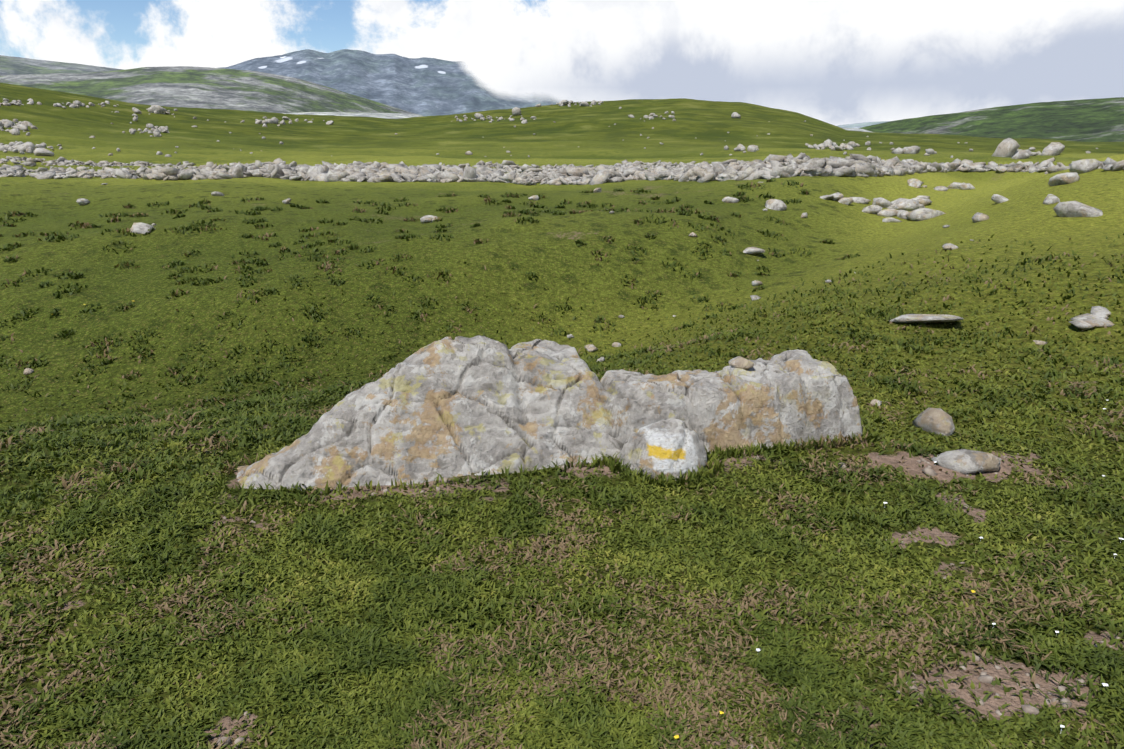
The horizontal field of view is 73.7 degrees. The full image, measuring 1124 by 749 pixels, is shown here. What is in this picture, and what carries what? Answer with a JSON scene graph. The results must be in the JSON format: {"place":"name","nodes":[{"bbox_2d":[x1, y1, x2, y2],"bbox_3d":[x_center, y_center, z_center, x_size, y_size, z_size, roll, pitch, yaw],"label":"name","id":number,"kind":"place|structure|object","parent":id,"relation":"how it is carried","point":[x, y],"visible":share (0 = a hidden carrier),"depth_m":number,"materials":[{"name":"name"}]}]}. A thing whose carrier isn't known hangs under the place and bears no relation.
{"place":"outdoors","nodes":[
{"label":"outdoors","id":0,"kind":"place"},
{"bbox_2d":[0,55,123,74],"bbox_3d":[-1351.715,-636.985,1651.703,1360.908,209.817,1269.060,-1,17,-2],"label":"hill","id":1,"kind":"structure","parent":0,"point":[10,65],"depth_m":1931.68,"materials":[{"name":"green plant"}]},
{"bbox_2d":[0,66,421,115],"bbox_3d":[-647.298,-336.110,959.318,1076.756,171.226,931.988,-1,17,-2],"label":"green hill","id":2,"kind":"structure","parent":0,"point":[202,87],"depth_m":1110.56,"materials":[{"name":"green plant"}]},
{"bbox_2d":[283,112,421,118],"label":"valley floor","id":3,"kind":"structure","parent":0,"point":[384,115],"depth_m":781.64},
{"bbox_2d":[220,49,575,115],"bbox_3d":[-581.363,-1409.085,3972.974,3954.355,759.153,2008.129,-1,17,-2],"label":"grey mountain","id":4,"kind":"structure","parent":0,"point":[424,86],"depth_m":4191.24,"materials":[{"name":"grey stone"}]},
{"bbox_2d":[0,83,1123,748],"bbox_3d":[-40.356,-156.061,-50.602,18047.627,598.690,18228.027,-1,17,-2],"label":"ground","id":5,"kind":"structure","parent":0,"point":[554,257],"depth_m":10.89,"materials":[{"name":"green plant"}]},
{"bbox_2d":[23,368,33,374],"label":"meadow stone","id":6,"kind":"object","parent":5,"relation":"on","point":[27,371],"visible":0.96,"depth_m":9.32,"materials":[{"name":"grey stone"}]},
{"bbox_2d":[76,198,89,204],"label":"meadow stone","id":7,"kind":"object","parent":5,"relation":"on","point":[82,201],"visible":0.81,"depth_m":19.23,"materials":[{"name":"grey stone"}]},
{"bbox_2d":[130,222,154,233],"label":"meadow stone","id":8,"kind":"object","parent":5,"relation":"on","point":[140,228],"visible":0.67,"depth_m":13.83,"materials":[{"name":"grey stone"}]},
{"bbox_2d":[211,192,224,195],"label":"meadow stone","id":9,"kind":"object","parent":5,"relation":"on","point":[217,194],"visible":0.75,"depth_m":20.02,"materials":[{"name":"grey stone"}]},
{"bbox_2d":[282,198,291,203],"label":"meadow stone","id":10,"kind":"object","parent":5,"relation":"on","point":[287,201],"visible":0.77,"depth_m":18.88,"materials":[{"name":"grey stone"}]},
{"bbox_2d":[420,215,436,222],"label":"meadow stone","id":11,"kind":"object","parent":5,"relation":"on","point":[425,219],"visible":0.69,"depth_m":15.88,"materials":[{"name":"grey stone"}]},
{"bbox_2d":[83,301,975,737],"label":"yellow flowers","id":12,"kind":"object","parent":5,"relation":"on","point":[719,711],"visible":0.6,"depth_m":2.21,"materials":[{"name":"yellow plant"}]},
{"bbox_2d":[528,195,538,199],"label":"meadow stone","id":13,"kind":"object","parent":5,"relation":"on","point":[534,197],"visible":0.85,"depth_m":19.64,"materials":[{"name":"grey stone"}]},
{"bbox_2d":[216,419,879,495],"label":"grass","id":14,"kind":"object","parent":5,"relation":"on","point":[714,465],"visible":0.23,"depth_m":3.89,"materials":[{"name":"green plant"}]},
{"bbox_2d":[0,98,1097,158],"bbox_3d":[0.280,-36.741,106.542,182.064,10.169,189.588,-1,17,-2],"label":"slope rocks","id":15,"kind":"object","parent":5,"relation":"on","point":[135,118],"visible":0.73,"depth_m":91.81,"materials":[{"name":"grey stone"}]},
{"bbox_2d":[237,335,861,490],"bbox_3d":[-0.063,0.138,4.378,3.611,0.717,1.685,-4,18,-11],"label":"boulder","id":16,"kind":"object","parent":5,"relation":"on","point":[446,407],"visible":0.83,"depth_m":4.07,"materials":[{"name":"grey stone"}]},
{"bbox_2d":[729,356,753,369],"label":"stone","id":17,"kind":"object","parent":16,"relation":"on","point":[741,362],"visible":0.9,"depth_m":4.38,"materials":[{"name":"grey stone"}]},
{"bbox_2d":[0,178,1123,590],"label":"tussock grass","id":18,"kind":"structure","parent":5,"relation":"on","point":[242,418],"depth_m":10.31,"materials":[{"name":"green plant"}]},
{"bbox_2d":[0,152,1123,185],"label":"stone run rocks","id":19,"kind":"object","parent":5,"relation":"on","point":[770,166],"visible":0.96,"depth_m":28.12,"materials":[{"name":"grey stone"}]},
{"bbox_2d":[101,182,1047,344],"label":"rocks","id":20,"kind":"object","parent":5,"relation":"on","point":[758,283],"visible":0.83,"depth_m":11.99,"materials":[{"name":"grey stone"}]},
{"bbox_2d":[584,344,597,351],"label":"meadow stone","id":21,"kind":"object","parent":5,"relation":"on","point":[590,347],"visible":0.75,"depth_m":10.17,"materials":[{"name":"grey stone"}]},
{"bbox_2d":[593,188,600,192],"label":"meadow stone","id":22,"kind":"object","parent":5,"relation":"on","point":[596,190],"visible":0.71,"depth_m":20.82,"materials":[{"name":"grey stone"}]},
{"bbox_2d":[612,342,620,346],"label":"meadow stone","id":23,"kind":"object","parent":5,"relation":"on","point":[615,344],"visible":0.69,"depth_m":10.13,"materials":[{"name":"grey stone"}]},
{"bbox_2d":[216,425,1119,748],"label":"soil pebbles","id":24,"kind":"object","parent":5,"relation":"on","point":[986,677],"visible":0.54,"depth_m":2.37,"materials":[{"name":"stone"}]},
{"bbox_2d":[722,197,738,202],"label":"meadow stone","id":25,"kind":"object","parent":5,"relation":"on","point":[729,200],"visible":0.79,"depth_m":17.94,"materials":[{"name":"grey stone"}]},
{"bbox_2d":[743,247,764,253],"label":"meadow stone","id":26,"kind":"object","parent":5,"relation":"on","point":[752,250],"visible":0.83,"depth_m":13.66,"materials":[{"name":"grey stone"}]},
{"bbox_2d":[475,107,1064,155],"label":"hill boulders","id":27,"kind":"object","parent":5,"relation":"on","point":[1053,148],"visible":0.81,"depth_m":58.93,"materials":[{"name":"grey stone"}]},
{"bbox_2d":[765,199,786,210],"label":"meadow stone","id":28,"kind":"object","parent":5,"relation":"on","point":[776,204],"visible":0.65,"depth_m":17.12,"materials":[{"name":"grey stone"}]},
{"bbox_2d":[801,212,807,217],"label":"meadow stone","id":29,"kind":"object","parent":5,"relation":"on","point":[804,215],"visible":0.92,"depth_m":16.63,"materials":[{"name":"grey stone"}]},
{"bbox_2d":[820,195,833,199],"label":"meadow stone","id":30,"kind":"object","parent":5,"relation":"on","point":[827,197],"visible":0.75,"depth_m":18.33,"materials":[{"name":"grey stone"}]},
{"bbox_2d":[831,192,843,200],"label":"meadow stone","id":31,"kind":"object","parent":5,"relation":"on","point":[837,196],"visible":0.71,"depth_m":18.38,"materials":[{"name":"grey stone"}]},
{"bbox_2d":[838,197,853,204],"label":"meadow stone","id":32,"kind":"object","parent":5,"relation":"on","point":[846,200],"visible":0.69,"depth_m":18.28,"materials":[{"name":"grey stone"}]},
{"bbox_2d":[849,197,870,203],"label":"meadow stone","id":33,"kind":"object","parent":5,"relation":"on","point":[861,200],"visible":0.75,"depth_m":18.72,"materials":[{"name":"grey stone"}]},
{"bbox_2d":[862,205,882,213],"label":"meadow stone","id":34,"kind":"object","parent":5,"relation":"on","point":[873,209],"visible":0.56,"depth_m":17.85,"materials":[{"name":"grey stone"}]},
{"bbox_2d":[869,399,881,405],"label":"meadow stone","id":35,"kind":"object","parent":5,"relation":"on","point":[873,401],"visible":0.67,"depth_m":4.93,"materials":[{"name":"grey stone"}]},
{"bbox_2d":[872,197,891,207],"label":"meadow stone","id":36,"kind":"object","parent":5,"relation":"on","point":[882,202],"visible":0.67,"depth_m":18.51,"materials":[{"name":"grey stone"}]},
{"bbox_2d":[877,209,897,216],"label":"meadow stone","id":37,"kind":"object","parent":5,"relation":"on","point":[889,212],"visible":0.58,"depth_m":17.61,"materials":[{"name":"grey stone"}]},
{"bbox_2d":[882,217,902,221],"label":"meadow stone","id":38,"kind":"object","parent":5,"relation":"on","point":[889,219],"visible":0.71,"depth_m":16.92,"materials":[{"name":"grey stone"}]},
{"bbox_2d":[886,198,918,210],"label":"meadow stone","id":39,"kind":"object","parent":5,"relation":"on","point":[904,204],"visible":0.56,"depth_m":18.33,"materials":[{"name":"grey stone"}]},
{"bbox_2d":[897,210,908,218],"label":"meadow stone","id":40,"kind":"object","parent":5,"relation":"on","point":[901,214],"visible":0.38,"depth_m":17.39,"materials":[{"name":"grey stone"}]},
{"bbox_2d":[907,178,923,187],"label":"meadow stone","id":41,"kind":"object","parent":5,"relation":"on","point":[913,182],"visible":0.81,"depth_m":21.61,"materials":[{"name":"grey stone"}]},
{"bbox_2d":[911,197,931,205],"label":"meadow stone","id":42,"kind":"object","parent":5,"relation":"on","point":[924,201],"visible":0.46,"depth_m":19.33,"materials":[{"name":"grey stone"}]},
{"bbox_2d":[905,208,945,220],"bbox_3d":[8.341,-3.625,17.070,1.308,0.389,0.762,-12,21,-33],"label":"meadow stone","id":43,"kind":"object","parent":5,"relation":"on","point":[919,214],"visible":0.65,"depth_m":16.67,"materials":[{"name":"grey stone"}]},
{"bbox_2d":[889,314,963,322],"bbox_3d":[3.330,-0.492,6.754,0.640,0.143,0.528,-16,23,-41],"label":"meadow stone","id":44,"kind":"object","parent":5,"relation":"on","point":[921,318],"visible":0.85,"depth_m":6.62,"materials":[{"name":"grey stone"}]},
{"bbox_2d":[913,408,954,436],"bbox_3d":[2.225,0.306,4.444,0.165,0.205,0.263,-1,17,-2],"label":"meadow stone","id":45,"kind":"object","parent":5,"relation":"on","point":[938,421],"visible":0.79,"depth_m":4.38,"materials":[{"name":"grey stone"}]},
{"bbox_2d":[756,272,1123,733],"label":"white flowers","id":46,"kind":"object","parent":5,"relation":"on","point":[993,624],"visible":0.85,"depth_m":2.56,"materials":[{"name":"white plant"}]},
{"bbox_2d":[942,243,957,249],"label":"meadow stone","id":47,"kind":"object","parent":5,"relation":"on","point":[947,246],"visible":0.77,"depth_m":10.02,"materials":[{"name":"grey stone"}]},
{"bbox_2d":[947,182,962,188],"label":"meadow stone","id":48,"kind":"object","parent":5,"relation":"on","point":[953,185],"visible":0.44,"depth_m":23.04,"materials":[{"name":"grey stone"}]},
{"bbox_2d":[957,183,974,189],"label":"meadow stone","id":49,"kind":"object","parent":5,"relation":"on","point":[966,186],"visible":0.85,"depth_m":21.81,"materials":[{"name":"grey stone"}]},
{"bbox_2d":[931,449,1001,473],"bbox_3d":[2.130,0.458,3.935,0.319,0.136,0.256,-1,17,-2],"label":"meadow stone","id":50,"kind":"object","parent":5,"relation":"on","point":[964,461],"visible":0.96,"depth_m":3.86,"materials":[{"name":"grey stone"}]},
{"bbox_2d":[972,212,988,222],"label":"meadow stone","id":51,"kind":"object","parent":5,"relation":"on","point":[977,217],"visible":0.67,"depth_m":13.15,"materials":[{"name":"grey stone"}]},
{"bbox_2d":[991,194,1008,203],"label":"meadow stone","id":52,"kind":"object","parent":5,"relation":"on","point":[997,198],"visible":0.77,"depth_m":14.68,"materials":[{"name":"grey stone"}]},
{"bbox_2d":[995,166,1007,172],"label":"meadow stone","id":53,"kind":"object","parent":5,"relation":"on","point":[1001,169],"visible":0.83,"depth_m":27.31,"materials":[{"name":"grey stone"}]},
{"bbox_2d":[1020,161,1033,166],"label":"meadow stone","id":54,"kind":"object","parent":5,"relation":"on","point":[1027,164],"visible":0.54,"depth_m":26.97,"materials":[{"name":"grey stone"}]},
{"bbox_2d":[1043,194,1059,204],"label":"meadow stone","id":55,"kind":"object","parent":5,"relation":"on","point":[1050,199],"visible":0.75,"depth_m":12.80,"materials":[{"name":"grey stone"}]},
{"bbox_2d":[1048,172,1079,185],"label":"meadow stone","id":56,"kind":"object","parent":5,"relation":"on","point":[1064,178],"visible":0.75,"depth_m":14.14,"materials":[{"name":"grey stone"}]},
{"bbox_2d":[1053,201,1102,216],"bbox_3d":[7.902,-2.487,11.469,0.318,0.320,0.666,-14,22,-37],"label":"meadow stone","id":57,"kind":"object","parent":5,"relation":"on","point":[1071,209],"visible":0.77,"depth_m":11.41,"materials":[{"name":"grey stone"}]},
{"bbox_2d":[1069,320,1094,330],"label":"meadow stone","id":58,"kind":"object","parent":5,"relation":"on","point":[1082,325],"visible":0.81,"depth_m":6.34,"materials":[{"name":"grey stone"}]},
{"bbox_2d":[1069,159,1102,173],"bbox_3d":[10.502,-4.123,14.973,0.639,0.359,0.386,-1,17,-2],"label":"meadow stone","id":59,"kind":"object","parent":5,"relation":"on","point":[1082,166],"visible":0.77,"depth_m":14.87,"materials":[{"name":"grey stone"}]},
{"bbox_2d":[1071,313,1114,326],"bbox_3d":[4.595,-0.469,6.469,0.315,0.084,0.292,-8,19,-23],"label":"meadow stone","id":60,"kind":"object","parent":5,"relation":"on","point":[1096,320],"visible":0.71,"depth_m":6.41,"materials":[{"name":"grey stone"}]},
{"bbox_2d":[1091,306,1110,315],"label":"meadow stone","id":61,"kind":"object","parent":5,"relation":"on","point":[1100,310],"visible":0.69,"depth_m":6.59,"materials":[{"name":"grey stone"}]},
{"bbox_2d":[1094,314,1108,318],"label":"meadow stone","id":62,"kind":"object","parent":5,"relation":"on","point":[1103,316],"visible":0.38,"depth_m":6.50,"materials":[{"name":"grey stone"}]},
{"bbox_2d":[0,0,1123,125],"label":"sky","id":63,"kind":"structure","parent":0,"point":[834,62],"materials":[{"name":"white"}]},
{"bbox_2d":[843,128,874,132],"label":"valley floor","id":64,"kind":"structure","parent":0,"point":[855,129],"depth_m":510.75,"materials":[{"name":"grey"}]},
{"bbox_2d":[838,121,889,127],"bbox_3d":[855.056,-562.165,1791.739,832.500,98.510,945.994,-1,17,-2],"label":"distant hill","id":65,"kind":"structure","parent":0,"point":[859,125],"depth_m":2069.55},
{"bbox_2d":[860,97,1123,141],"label":"hill","id":66,"kind":"structure","parent":0,"point":[1093,120],"depth_m":561.77,"materials":[{"name":"green plant"}]}
]}

